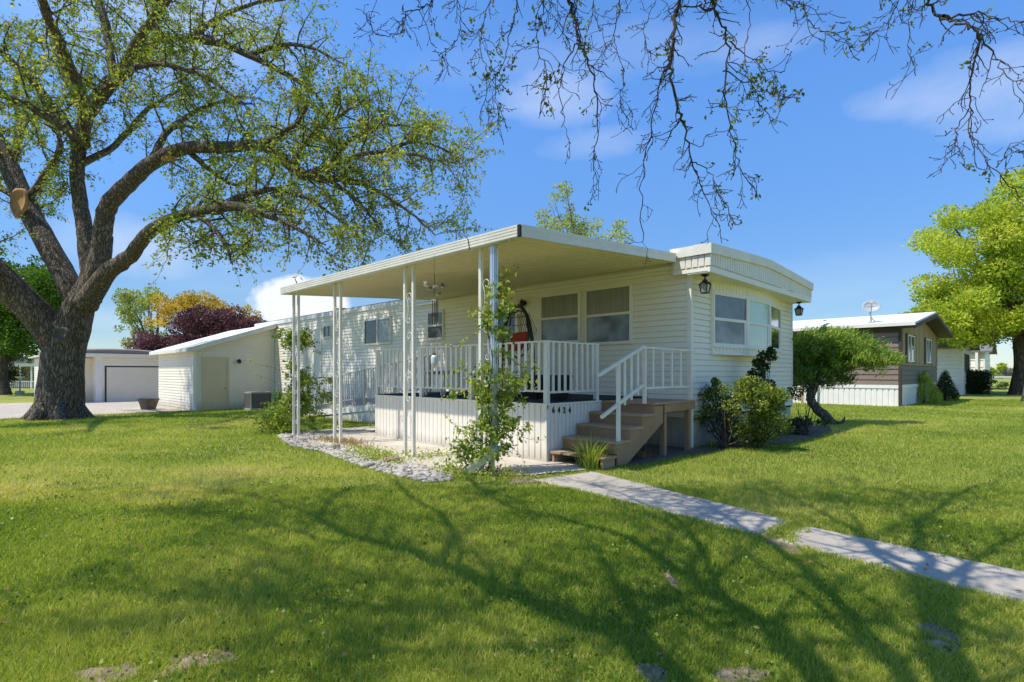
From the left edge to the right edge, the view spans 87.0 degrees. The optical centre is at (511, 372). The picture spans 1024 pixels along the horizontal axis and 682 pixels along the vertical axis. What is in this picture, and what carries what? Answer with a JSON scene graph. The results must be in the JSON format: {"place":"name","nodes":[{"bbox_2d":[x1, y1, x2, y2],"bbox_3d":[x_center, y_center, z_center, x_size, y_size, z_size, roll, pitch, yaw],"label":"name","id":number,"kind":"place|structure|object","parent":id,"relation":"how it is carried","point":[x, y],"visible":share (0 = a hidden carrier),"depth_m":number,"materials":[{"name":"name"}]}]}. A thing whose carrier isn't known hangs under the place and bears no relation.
{"place":"outdoors","nodes":[
{"label":"outdoors","id":0,"kind":"place"},
{"bbox_2d":[8,356,34,387],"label":"porch house","id":1,"kind":"structure","parent":0,"point":[28,382],"depth_m":62.80,"materials":[{"name":"grey"}]},
{"bbox_2d":[29,368,33,383],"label":"window","id":2,"kind":"structure","parent":1,"relation":"in","point":[29,368],"depth_m":63.97,"materials":[{"name":"white glass"}]},
{"bbox_2d":[0,401,184,418],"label":"gravel drive","id":3,"kind":"structure","parent":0,"point":[12,410],"depth_m":24.76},
{"bbox_2d":[137,398,159,409],"bbox_3d":[-15.915,1.370,23.643,0.820,0.500,0.820,0,0,44],"label":"planter pot","id":4,"kind":"object","parent":3,"relation":"on","point":[148,403],"visible":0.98,"depth_m":23.39,"materials":[{"name":"ceramic"}]},
{"bbox_2d":[288,426,586,474],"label":"patio","id":5,"kind":"structure","parent":0,"point":[535,466],"depth_m":9.95,"materials":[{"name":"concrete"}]},
{"bbox_2d":[280,224,675,474],"bbox_3d":[-1.220,-0.438,11.832,8.000,3.875,5.060,0,0,44],"label":"porch cover","id":6,"kind":"object","parent":5,"relation":"on","point":[473,264],"visible":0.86,"depth_m":9.93,"materials":[{"name":"metal"}]},
{"bbox_2d":[236,324,332,434],"bbox_3d":[-5.684,0.192,13.402,2.439,2.824,1.318,0,0,8],"label":"climbing vine","id":7,"kind":"object","parent":6,"relation":"attached to","point":[282,407],"visible":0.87,"depth_m":13.32,"materials":[{"name":"green plant"}]},
{"bbox_2d":[422,274,446,325],"bbox_3d":[-1.575,-1.464,10.923,0.530,1.051,0.266,0,0,-31],"label":"wind chime","id":8,"kind":"object","parent":6,"relation":"hanging from","point":[434,285],"visible":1,"depth_m":10.89,"materials":[{"name":"metal"}]},
{"bbox_2d":[436,264,545,470],"bbox_3d":[-0.322,0.058,8.079,1.551,3.279,1.052,0,0,-22],"label":"climbing vine","id":9,"kind":"object","parent":6,"relation":"attached to","point":[467,450],"visible":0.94,"depth_m":7.98,"materials":[{"name":"green plant"}]},
{"bbox_2d":[374,340,647,461],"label":"deck","id":10,"kind":"structure","parent":5,"relation":"on","point":[553,422],"depth_m":10.28,"materials":[{"name":"paint"}]},
{"bbox_2d":[424,370,459,395],"bbox_3d":[-1.556,0.225,12.168,0.650,0.550,0.610,0,0,44],"label":"side table","id":11,"kind":"object","parent":10,"relation":"on","point":[442,391],"visible":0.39,"depth_m":12.16,"materials":[{"name":"white paint"}]},
{"bbox_2d":[431,353,437,367],"bbox_3d":[-1.253,-0.990,8.700,0.116,1.820,0.116,0,0,44],"label":"hanging feeder","id":12,"kind":"object","parent":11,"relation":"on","point":[434,359],"visible":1,"depth_m":8.66,"materials":[{"name":"white glass"}]},
{"bbox_2d":[501,304,536,396],"bbox_3d":[0.101,-0.509,11.966,0.867,2.014,1.539,0,0,-29],"label":"swing seat","id":13,"kind":"object","parent":10,"relation":"on","point":[519,336],"visible":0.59,"depth_m":11.70,"materials":[{"name":"metal"}]},
{"bbox_2d":[521,375,542,398],"bbox_3d":[0.457,0.270,10.400,0.410,0.461,0.410,0,0,44],"label":"planter tub","id":14,"kind":"object","parent":10,"relation":"on","point":[534,395],"visible":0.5,"depth_m":10.27,"materials":[{"name":"black plastic"}]},
{"bbox_2d":[541,375,572,400],"bbox_3d":[0.817,0.270,9.767,0.410,0.461,0.410,0,0,44],"label":"planter tub","id":15,"kind":"object","parent":10,"relation":"on","point":[558,396],"visible":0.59,"depth_m":9.63,"materials":[{"name":"black plastic"}]},
{"bbox_2d":[550,449,617,468],"bbox_3d":[1.153,1.399,8.784,1.085,0.178,0.365,0,0,44],"label":"step box","id":16,"kind":"object","parent":5,"relation":"on","point":[607,461],"visible":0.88,"depth_m":8.74,"materials":[{"name":"grey concrete"}]},
{"bbox_2d":[557,432,622,469],"bbox_3d":[1.236,1.195,8.552,1.214,0.611,1.173,0,0,44],"label":"daylily","id":17,"kind":"object","parent":5,"relation":"on","point":[588,460],"visible":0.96,"depth_m":8.39,"materials":[{"name":"green plant"}]},
{"bbox_2d":[0,378,1023,681],"bbox_3d":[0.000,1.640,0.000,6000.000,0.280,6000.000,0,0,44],"label":"lawn","id":18,"kind":"structure","parent":0,"point":[992,394],"depth_m":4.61,"materials":[{"name":"green plant"}]},
{"bbox_2d":[8,351,27,386],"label":"dark evergreen","id":19,"kind":"object","parent":18,"relation":"on","point":[12,374],"visible":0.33,"depth_m":46.42,"materials":[{"name":"green plant"}]},
{"bbox_2d":[15,377,24,394],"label":"birdbath","id":20,"kind":"object","parent":18,"relation":"on","point":[19,392],"visible":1,"depth_m":43.92,"materials":[{"name":"white paint"}]},
{"bbox_2d":[0,242,62,394],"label":"broadleaf tree","id":21,"kind":"object","parent":18,"relation":"on","point":[16,336],"visible":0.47,"depth_m":40.73,"materials":[{"name":"green plant"}]},
{"bbox_2d":[28,349,158,401],"bbox_3d":[-28.038,0.165,39.201,14.280,3.270,10.618,0,0,44],"label":"garage home","id":22,"kind":"object","parent":18,"relation":"on","point":[115,375],"visible":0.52,"depth_m":33.33,"materials":[{"name":"beige plastic"}]},
{"bbox_2d":[105,366,158,401],"bbox_3d":[-23.288,0.690,34.226,0.030,2.220,4.080,0,0,44],"label":"garage door","id":23,"kind":"structure","parent":22,"relation":"in","point":[123,382],"depth_m":33.69,"materials":[{"name":"paint"}]},
{"bbox_2d":[73,662,140,681],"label":"soil","id":24,"kind":"structure","parent":18,"relation":"on","point":[125,665],"depth_m":2.69,"materials":[{"name":"soil"}]},
{"bbox_2d":[111,286,170,348],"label":"pale tree","id":25,"kind":"object","parent":18,"relation":"on","point":[130,312],"visible":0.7,"depth_m":49.07,"materials":[{"name":"green plant"}]},
{"bbox_2d":[123,301,267,350],"bbox_3d":[-21.210,-1.452,36.922,10.960,6.870,6.000,0,0,-2],"label":"purple plum","id":26,"kind":"object","parent":18,"relation":"on","point":[194,324],"visible":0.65,"depth_m":35.18,"materials":[{"name":"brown plant"}]},
{"bbox_2d":[142,290,262,333],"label":"locust tree","id":27,"kind":"object","parent":18,"relation":"on","point":[178,304],"visible":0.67,"depth_m":46.17,"materials":[{"name":"yellow plant"}]},
{"bbox_2d":[172,650,240,666],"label":"soil","id":28,"kind":"structure","parent":18,"relation":"on","point":[215,657],"depth_m":2.83,"materials":[{"name":"brown soil"}]},
{"bbox_2d":[146,647,227,681],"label":"stepping stone","id":29,"kind":"object","parent":28,"relation":"on","point":[186,659],"visible":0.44,"depth_m":2.75,"materials":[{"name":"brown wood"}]},
{"bbox_2d":[149,324,276,410],"bbox_3d":[-14.282,-0.270,25.617,6.245,3.980,3.680,0,0,44],"label":"lean to shed","id":30,"kind":"object","parent":18,"relation":"on","point":[212,372],"visible":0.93,"depth_m":23.80,"materials":[{"name":"white paint"}]},
{"bbox_2d":[202,356,228,410],"bbox_3d":[-12.676,0.467,23.137,0.110,2.306,1.061,0,0,44],"label":"door","id":31,"kind":"structure","parent":30,"relation":"in","point":[215,370],"depth_m":23.15,"materials":[{"name":"beige paint"}]},
{"bbox_2d":[0,0,503,420],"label":"shade tree","id":32,"kind":"object","parent":18,"relation":"on","point":[61,336],"visible":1,"depth_m":17.24,"materials":[{"name":"green plant"}]},
{"bbox_2d":[243,391,272,410],"bbox_3d":[-10.942,1.205,23.271,0.840,0.830,0.940,0,0,44],"label":"air conditioner","id":33,"kind":"object","parent":18,"relation":"on","point":[253,400],"visible":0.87,"depth_m":22.97,"materials":[{"name":"grey metal"}]},
{"bbox_2d":[295,354,430,422],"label":"access ramp","id":34,"kind":"structure","parent":18,"relation":"on","point":[368,414],"depth_m":16.50,"materials":[{"name":"paint"}]},
{"bbox_2d":[278,433,453,482],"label":"river stones","id":35,"kind":"object","parent":18,"relation":"on","point":[415,468],"visible":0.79,"depth_m":8.68,"materials":[{"name":"stone"}]},
{"bbox_2d":[328,443,340,447],"bbox_3d":[-3.519,1.454,10.660,0.206,0.128,0.269,0,0,44],"label":"garden stone","id":36,"kind":"object","parent":35,"relation":"on","point":[336,445],"visible":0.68,"depth_m":10.59,"materials":[{"name":"beige stone"}]},
{"bbox_2d":[360,461,374,467],"bbox_3d":[-2.298,1.462,8.575,0.192,0.103,0.282,0,0,44],"label":"garden stone","id":37,"kind":"object","parent":35,"relation":"on","point":[366,464],"visible":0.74,"depth_m":8.50,"materials":[{"name":"white stone"}]},
{"bbox_2d":[383,456,400,461],"bbox_3d":[-2.016,1.459,9.106,0.322,0.119,0.211,0,0,1],"label":"garden stone","id":38,"kind":"object","parent":35,"relation":"on","point":[395,457],"visible":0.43,"depth_m":9.04,"materials":[{"name":"beige stone"}]},
{"bbox_2d":[301,433,551,480],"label":"dry weeds","id":39,"kind":"object","parent":35,"relation":"on","point":[336,440],"visible":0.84,"depth_m":11.20,"materials":[{"name":"brown plant"}]},
{"bbox_2d":[329,442,541,485],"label":"weeds","id":40,"kind":"object","parent":35,"relation":"on","point":[383,455],"visible":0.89,"depth_m":8.86,"materials":[{"name":"green plant"}]},
{"bbox_2d":[0,426,1023,681],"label":"clover","id":41,"kind":"object","parent":18,"relation":"on","point":[578,666],"visible":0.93,"depth_m":3.70,"materials":[{"name":"green plant"}]},
{"bbox_2d":[0,430,1023,681],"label":"fallen leaves","id":42,"kind":"object","parent":18,"relation":"on","point":[454,580],"visible":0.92,"depth_m":4.00,"materials":[{"name":"plant"}]},
{"bbox_2d":[505,478,539,482],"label":"soil","id":43,"kind":"structure","parent":18,"relation":"on","point":[532,480],"depth_m":7.49,"materials":[{"name":"beige soil"}]},
{"bbox_2d":[255,242,813,447],"bbox_3d":[-2.255,-0.530,20.599,23.154,4.760,6.431,0,0,44],"label":"mobile home","id":44,"kind":"object","parent":18,"relation":"on","point":[725,313],"visible":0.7,"depth_m":12.44,"materials":[{"name":"beige plastic"}]},
{"bbox_2d":[305,328,322,383],"bbox_3d":[-8.114,-0.670,22.100,1.400,2.240,0.075,0,0,44],"label":"utility door","id":45,"kind":"structure","parent":44,"relation":"in","point":[311,356],"depth_m":21.98,"materials":[{"name":"paint"}]},
{"bbox_2d":[323,325,331,337],"bbox_3d":[-7.271,-1.625,21.281,0.670,0.490,0.061,0,0,44],"label":"window","id":46,"kind":"structure","parent":44,"relation":"in","point":[327,329],"depth_m":21.27,"materials":[{"name":"glass"}]},
{"bbox_2d":[364,316,391,345],"bbox_3d":[-4.674,-1.430,18.738,1.740,0.920,0.061,0,0,44],"label":"window","id":47,"kind":"structure","parent":44,"relation":"in","point":[377,331],"depth_m":18.70,"materials":[{"name":"glass"}]},
{"bbox_2d":[427,310,444,339],"bbox_3d":[-2.331,-1.440,16.443,0.820,0.880,0.061,0,0,44],"label":"window","id":48,"kind":"structure","parent":44,"relation":"in","point":[434,332],"depth_m":16.43,"materials":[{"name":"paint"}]},
{"bbox_2d":[498,297,520,387],"bbox_3d":[-0.160,-0.730,14.286,1.020,2.460,0.110,0,0,44],"label":"door","id":49,"kind":"structure","parent":44,"relation":"in","point":[514,321],"depth_m":14.09,"materials":[{"name":"white paint"}]},
{"bbox_2d":[539,290,580,344],"bbox_3d":[1.145,-1.310,13.039,1.250,1.220,0.061,0,0,44],"label":"window","id":50,"kind":"structure","parent":44,"relation":"in","point":[559,313],"depth_m":13.02,"materials":[{"name":"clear glass"}]},
{"bbox_2d":[584,283,632,345],"bbox_3d":[2.135,-1.280,12.070,1.260,1.300,0.061,0,0,44],"label":"window","id":51,"kind":"structure","parent":44,"relation":"in","point":[608,310],"depth_m":12.04,"materials":[{"name":"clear glass"}]},
{"bbox_2d":[710,281,780,357],"bbox_3d":[5.740,-1.152,12.784,0.273,1.545,4.260,0,0,44],"label":"bay window","id":52,"kind":"structure","parent":44,"relation":"in","point":[744,321],"depth_m":12.09,"materials":[{"name":"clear glass"}]},
{"bbox_2d":[534,180,633,243],"bbox_3d":[5.082,-5.982,38.022,7.102,15.646,3.975,0,0,-3],"label":"poplar tree","id":53,"kind":"object","parent":18,"relation":"on","point":[572,228],"visible":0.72,"depth_m":37.40,"materials":[{"name":"green plant"}]},
{"bbox_2d":[636,663,668,681],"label":"soil","id":54,"kind":"structure","parent":18,"relation":"on","point":[644,666],"depth_m":2.73,"materials":[{"name":"grey soil"}]},
{"bbox_2d":[642,668,667,680],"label":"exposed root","id":55,"kind":"object","parent":54,"relation":"on","point":[661,673],"visible":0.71,"depth_m":2.66,"materials":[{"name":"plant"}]},
{"bbox_2d":[353,0,1023,263],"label":"overhanging tree","id":56,"kind":"object","parent":18,"relation":"on","point":[674,16],"visible":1,"depth_m":5.31,"materials":[{"name":"brown plant"}]},
{"bbox_2d":[571,426,832,464],"bbox_3d":[5.067,1.490,11.931,9.709,0.001,1.718,0,0,-37],"label":"planting bed","id":57,"kind":"object","parent":18,"relation":"on","point":[672,451],"visible":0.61,"depth_m":10.62,"materials":[{"name":"soil"}]},
{"bbox_2d":[562,345,695,466],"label":"porch steps","id":58,"kind":"structure","parent":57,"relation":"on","point":[630,425],"depth_m":9.28,"materials":[{"name":"brown paint"}]},
{"bbox_2d":[693,377,766,448],"bbox_3d":[4.354,0.855,10.910,1.474,1.571,1.012,0,0,22],"label":"dark shrub","id":59,"kind":"object","parent":57,"relation":"on","point":[727,424],"visible":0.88,"depth_m":10.73,"materials":[{"name":"green plant"}]},
{"bbox_2d":[717,375,794,447],"bbox_3d":[4.946,0.804,10.785,1.411,1.599,2.451,0,0,44],"label":"green shrub","id":60,"kind":"object","parent":57,"relation":"on","point":[749,393],"visible":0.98,"depth_m":10.31,"materials":[{"name":"green plant"}]},
{"bbox_2d":[744,345,777,438],"bbox_3d":[5.509,0.468,11.907,0.947,2.150,0.598,0,0,-17],"label":"climbing rose","id":61,"kind":"object","parent":57,"relation":"on","point":[769,354],"visible":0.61,"depth_m":11.82,"materials":[{"name":"green plant"}]},
{"bbox_2d":[783,377,830,435],"bbox_3d":[7.237,0.882,13.331,1.509,1.577,0.754,0,0,-29],"label":"red rose bush","id":62,"kind":"object","parent":57,"relation":"on","point":[799,423],"visible":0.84,"depth_m":13.25,"materials":[{"name":"green plant"}]},
{"bbox_2d":[712,666,771,681],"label":"soil","id":63,"kind":"structure","parent":18,"relation":"on","point":[739,677],"depth_m":2.66,"materials":[{"name":"soil"}]},
{"bbox_2d":[717,669,765,678],"bbox_3d":[1.139,1.499,2.680,0.284,0.032,0.071,0,0,-5],"label":"exposed root","id":64,"kind":"object","parent":63,"relation":"on","point":[730,673],"visible":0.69,"depth_m":2.67,"materials":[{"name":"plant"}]},
{"bbox_2d":[764,535,801,554],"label":"soil","id":65,"kind":"structure","parent":18,"relation":"on","point":[791,547],"depth_m":4.67,"materials":[{"name":"beige soil"}]},
{"bbox_2d":[791,320,907,424],"bbox_3d":[9.435,0.131,15.776,3.900,3.245,2.425,0,0,-26],"label":"juniper","id":66,"kind":"object","parent":18,"relation":"on","point":[830,355],"visible":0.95,"depth_m":15.34,"materials":[{"name":"green plant"}]},
{"bbox_2d":[793,312,952,406],"bbox_3d":[10.055,-0.725,37.376,10.500,4.550,30.660,0,0,-44],"label":"brown home","id":67,"kind":"object","parent":18,"relation":"on","point":[913,336],"visible":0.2,"depth_m":25.22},
{"bbox_2d":[862,300,880,322],"bbox_3d":[16.616,-2.815,24.829,0.667,1.093,0.695,0,0,6],"label":"satellite dish","id":68,"kind":"object","parent":67,"relation":"on","point":[870,306],"visible":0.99,"depth_m":24.98,"materials":[{"name":"grey paint"}]},
{"bbox_2d":[906,333,915,362],"bbox_3d":[18.686,-1.125,25.268,2.100,1.350,0.061,0,0,-44],"label":"window","id":69,"kind":"structure","parent":67,"relation":"in","point":[910,339],"depth_m":25.18,"materials":[{"name":"white paint"}]},
{"bbox_2d":[925,337,932,363],"bbox_3d":[21.800,-1.125,28.233,2.100,1.350,0.061,0,0,-44],"label":"window","id":70,"kind":"structure","parent":67,"relation":"in","point":[928,342],"depth_m":28.19,"materials":[{"name":"white glass"}]},
{"bbox_2d":[916,370,943,402],"bbox_3d":[20.262,0.714,26.619,1.636,1.746,1.676,0,0,44],"label":"conical spruce","id":71,"kind":"object","parent":18,"relation":"on","point":[926,390],"visible":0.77,"depth_m":26.30,"materials":[{"name":"green plant"}]},
{"bbox_2d":[916,623,961,643],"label":"soil","id":72,"kind":"structure","parent":18,"relation":"on","point":[939,632],"depth_m":3.12,"materials":[{"name":"grey soil"}]},
{"bbox_2d":[925,638,958,654],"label":"soil","id":73,"kind":"structure","parent":18,"relation":"on","point":[929,639],"depth_m":2.93,"materials":[{"name":"grey soil"}]},
{"bbox_2d":[924,639,952,648],"bbox_3d":[2.337,1.497,2.974,0.158,0.042,0.114,0,0,23],"label":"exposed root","id":74,"kind":"object","parent":73,"relation":"on","point":[933,641],"visible":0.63,"depth_m":2.96,"materials":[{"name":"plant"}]},
{"bbox_2d":[931,370,960,400],"bbox_3d":[22.835,0.694,28.497,1.391,1.716,1.357,0,0,44],"label":"conical spruce","id":75,"kind":"object","parent":18,"relation":"on","point":[946,387],"visible":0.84,"depth_m":28.29,"materials":[{"name":"green plant"}]},
{"bbox_2d":[937,338,979,394],"bbox_3d":[24.017,-0.583,46.700,24.530,4.365,6.320,0,0,44],"label":"white home","id":76,"kind":"object","parent":18,"relation":"on","point":[954,362],"visible":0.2,"depth_m":36.94,"materials":[{"name":"paint"}]},
{"bbox_2d":[964,354,966,371],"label":"window","id":77,"kind":"structure","parent":76,"relation":"in","point":[965,358],"depth_m":37.11,"materials":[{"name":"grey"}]},
{"bbox_2d":[967,354,968,370],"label":"window","id":78,"kind":"structure","parent":76,"relation":"in","point":[967,354],"depth_m":38.23,"materials":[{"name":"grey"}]},
{"bbox_2d":[898,163,1023,394],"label":"maple tree","id":79,"kind":"object","parent":18,"relation":"on","point":[984,303],"visible":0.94,"depth_m":34.47,"materials":[{"name":"green plant"}]},
{"bbox_2d":[965,369,994,393],"bbox_3d":[33.056,0.674,38.494,2.116,1.995,3.366,0,0,44],"label":"clipped hedge","id":80,"kind":"object","parent":18,"relation":"on","point":[978,382],"visible":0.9,"depth_m":37.84,"materials":[{"name":"green plant"}]},
{"bbox_2d":[970,342,996,371],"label":"cream home","id":81,"kind":"object","parent":18,"relation":"on","point":[980,360],"visible":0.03,"depth_m":47.76,"materials":[{"name":"white paint"}]},
{"bbox_2d":[991,373,1003,378],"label":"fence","id":82,"kind":"object","parent":18,"relation":"on","point":[994,374],"visible":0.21,"depth_m":137.92,"materials":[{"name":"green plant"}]},
{"bbox_2d":[988,380,1008,388],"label":"plant","id":83,"kind":"object","parent":18,"relation":"on","point":[1005,384],"visible":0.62,"depth_m":40.83,"materials":[{"name":"green plant"}]},
{"bbox_2d":[990,362,1007,374],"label":"tree","id":84,"kind":"object","parent":18,"relation":"on","point":[1002,366],"visible":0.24,"depth_m":147.56,"materials":[{"name":"green plant"}]},
{"bbox_2d":[992,376,1011,379],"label":"field fence","id":85,"kind":"object","parent":18,"relation":"on","point":[1004,377],"visible":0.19,"depth_m":119.95,"materials":[{"name":"white paint"}]},
{"bbox_2d":[999,367,1012,375],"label":"tree","id":86,"kind":"object","parent":18,"relation":"on","point":[1007,372],"visible":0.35,"depth_m":147.30,"materials":[{"name":"green plant"}]},
{"bbox_2d":[1020,387,1023,401],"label":"edge tree","id":87,"kind":"object","parent":18,"relation":"on","point":[1022,398],"visible":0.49,"depth_m":27.55,"materials":[{"name":"brown plant"}]},
{"label":"soil","id":88,"kind":"structure","parent":18,"relation":"on","visible":0},
{"bbox_2d":[662,569,675,586],"bbox_3d":[1.149,1.500,3.926,0.084,0.045,0.420,0,0,6],"label":"exposed root","id":89,"kind":"object","parent":88,"relation":"on","point":[666,574],"visible":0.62,"depth_m":3.90,"materials":[{"name":"plant"}]},
{"bbox_2d":[0,0,1023,369],"label":"sky","id":90,"kind":"structure","parent":0,"point":[845,184],"materials":[{"name":"blue"}]},
{"bbox_2d":[637,445,650,458],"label":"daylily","id":91,"kind":"object","parent":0,"point":[644,453],"visible":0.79,"depth_m":9.40,"materials":[{"name":"green plant"}]},
{"bbox_2d":[535,472,791,535],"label":"path","id":92,"kind":"structure","parent":0,"point":[698,508],"depth_m":6.29,"materials":[{"name":"concrete"}]},
{"bbox_2d":[706,438,719,447],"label":"daylily","id":93,"kind":"object","parent":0,"point":[712,445],"visible":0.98,"depth_m":10.70,"materials":[{"name":"green plant"}]},
{"bbox_2d":[777,527,1023,603],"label":"path","id":94,"kind":"structure","parent":0,"point":[989,577],"depth_m":4.26,"materials":[{"name":"concrete"}]}
]}

